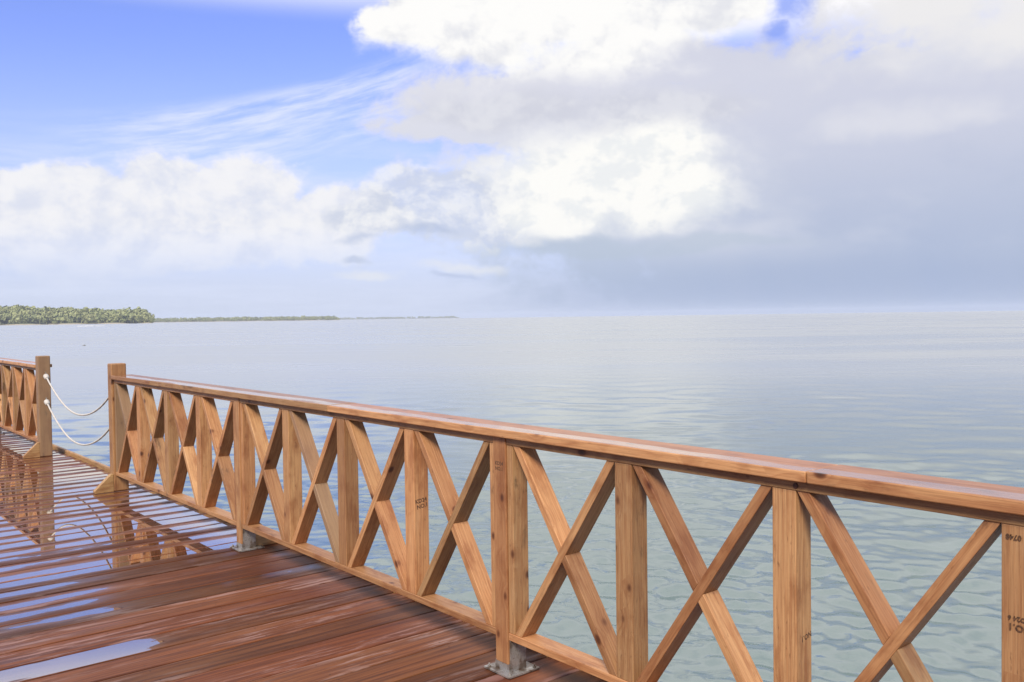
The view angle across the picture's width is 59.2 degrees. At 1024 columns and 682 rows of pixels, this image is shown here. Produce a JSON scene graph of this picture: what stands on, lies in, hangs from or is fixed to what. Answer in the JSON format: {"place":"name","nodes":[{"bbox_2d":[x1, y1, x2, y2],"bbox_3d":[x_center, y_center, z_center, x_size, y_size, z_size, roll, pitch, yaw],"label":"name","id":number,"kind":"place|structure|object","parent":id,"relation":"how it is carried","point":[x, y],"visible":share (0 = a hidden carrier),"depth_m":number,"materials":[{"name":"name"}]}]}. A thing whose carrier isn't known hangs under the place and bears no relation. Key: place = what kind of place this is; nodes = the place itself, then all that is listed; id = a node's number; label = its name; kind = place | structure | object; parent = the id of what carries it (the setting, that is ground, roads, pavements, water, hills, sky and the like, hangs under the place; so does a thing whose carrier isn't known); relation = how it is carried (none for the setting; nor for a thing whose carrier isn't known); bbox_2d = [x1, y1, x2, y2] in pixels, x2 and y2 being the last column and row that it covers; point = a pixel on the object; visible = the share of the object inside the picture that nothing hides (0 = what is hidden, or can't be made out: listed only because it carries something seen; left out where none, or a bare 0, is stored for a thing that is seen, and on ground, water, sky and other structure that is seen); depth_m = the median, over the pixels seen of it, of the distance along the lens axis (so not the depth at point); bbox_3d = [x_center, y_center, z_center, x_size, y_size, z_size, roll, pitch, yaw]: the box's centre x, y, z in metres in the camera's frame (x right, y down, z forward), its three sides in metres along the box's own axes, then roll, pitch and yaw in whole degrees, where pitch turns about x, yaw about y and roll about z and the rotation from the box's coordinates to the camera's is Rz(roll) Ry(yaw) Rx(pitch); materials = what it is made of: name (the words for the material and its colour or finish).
{"place":"outdoors","nodes":[
{"label":"outdoors","id":0,"kind":"place"},
{"bbox_2d":[1,320,149,324],"bbox_3d":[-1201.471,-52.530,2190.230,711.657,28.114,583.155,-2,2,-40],"label":"headland","id":1,"kind":"structure","parent":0,"point":[50,323],"depth_m":2089.92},
{"bbox_2d":[0,304,154,324],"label":"wood","id":2,"kind":"object","parent":1,"relation":"on","point":[17,313],"visible":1,"depth_m":2131.01,"materials":[{"name":"green plant"}]},
{"bbox_2d":[153,320,310,322],"bbox_3d":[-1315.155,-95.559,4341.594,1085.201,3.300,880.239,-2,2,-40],"label":"spit","id":3,"kind":"structure","parent":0,"point":[236,321],"depth_m":4194.29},
{"bbox_2d":[154,315,339,321],"bbox_3d":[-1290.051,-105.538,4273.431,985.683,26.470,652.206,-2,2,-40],"label":"wood","id":4,"kind":"object","parent":3,"relation":"on","point":[248,318],"visible":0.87,"depth_m":4216.42,"materials":[{"name":"green plant"}]},
{"bbox_2d":[0,427,606,681],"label":"deck","id":5,"kind":"structure","parent":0,"point":[134,582],"depth_m":5.12,"materials":[{"name":"brown wood"}]},
{"bbox_2d":[0,355,52,458],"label":"railing","id":6,"kind":"object","parent":5,"relation":"on","point":[25,393],"visible":1,"depth_m":11.53,"materials":[{"name":"brown wood"}]},
{"bbox_2d":[93,363,1023,681],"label":"railing","id":7,"kind":"object","parent":5,"relation":"on","point":[793,493],"visible":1,"depth_m":3.97,"materials":[{"name":"brown wood"}]},
{"bbox_2d":[43,374,107,415],"bbox_3d":[-4.756,0.611,9.855,0.066,0.399,2.808,-2,2,-40],"label":"rope","id":8,"kind":"object","parent":7,"relation":"hanging from","point":[45,376],"visible":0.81,"depth_m":10.19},
{"bbox_2d":[44,399,108,445],"bbox_3d":[-4.752,0.927,9.864,0.066,0.411,2.808,-2,2,-40],"label":"rope","id":9,"kind":"object","parent":7,"relation":"hanging from","point":[46,402],"visible":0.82,"depth_m":10.24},
{"bbox_2d":[332,317,453,319],"bbox_3d":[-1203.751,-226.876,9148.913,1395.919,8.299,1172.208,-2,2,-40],"label":"islet","id":10,"kind":"object","parent":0,"point":[392,318],"visible":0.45,"depth_m":8991.34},
{"bbox_2d":[339,316,458,318],"bbox_3d":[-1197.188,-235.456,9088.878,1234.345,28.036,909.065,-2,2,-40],"label":"wood","id":11,"kind":"object","parent":10,"relation":"on","point":[399,317],"visible":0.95,"depth_m":9058.13,"materials":[{"name":"green plant"}]},
{"bbox_2d":[0,310,1023,681],"bbox_3d":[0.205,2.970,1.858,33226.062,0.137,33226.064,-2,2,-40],"label":"sea","id":12,"kind":"structure","parent":0,"point":[938,394],"depth_m":28.30,"materials":[{"name":"liquid"}]},
{"bbox_2d":[0,0,1023,321],"label":"sky","id":13,"kind":"structure","parent":0,"point":[164,158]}
]}

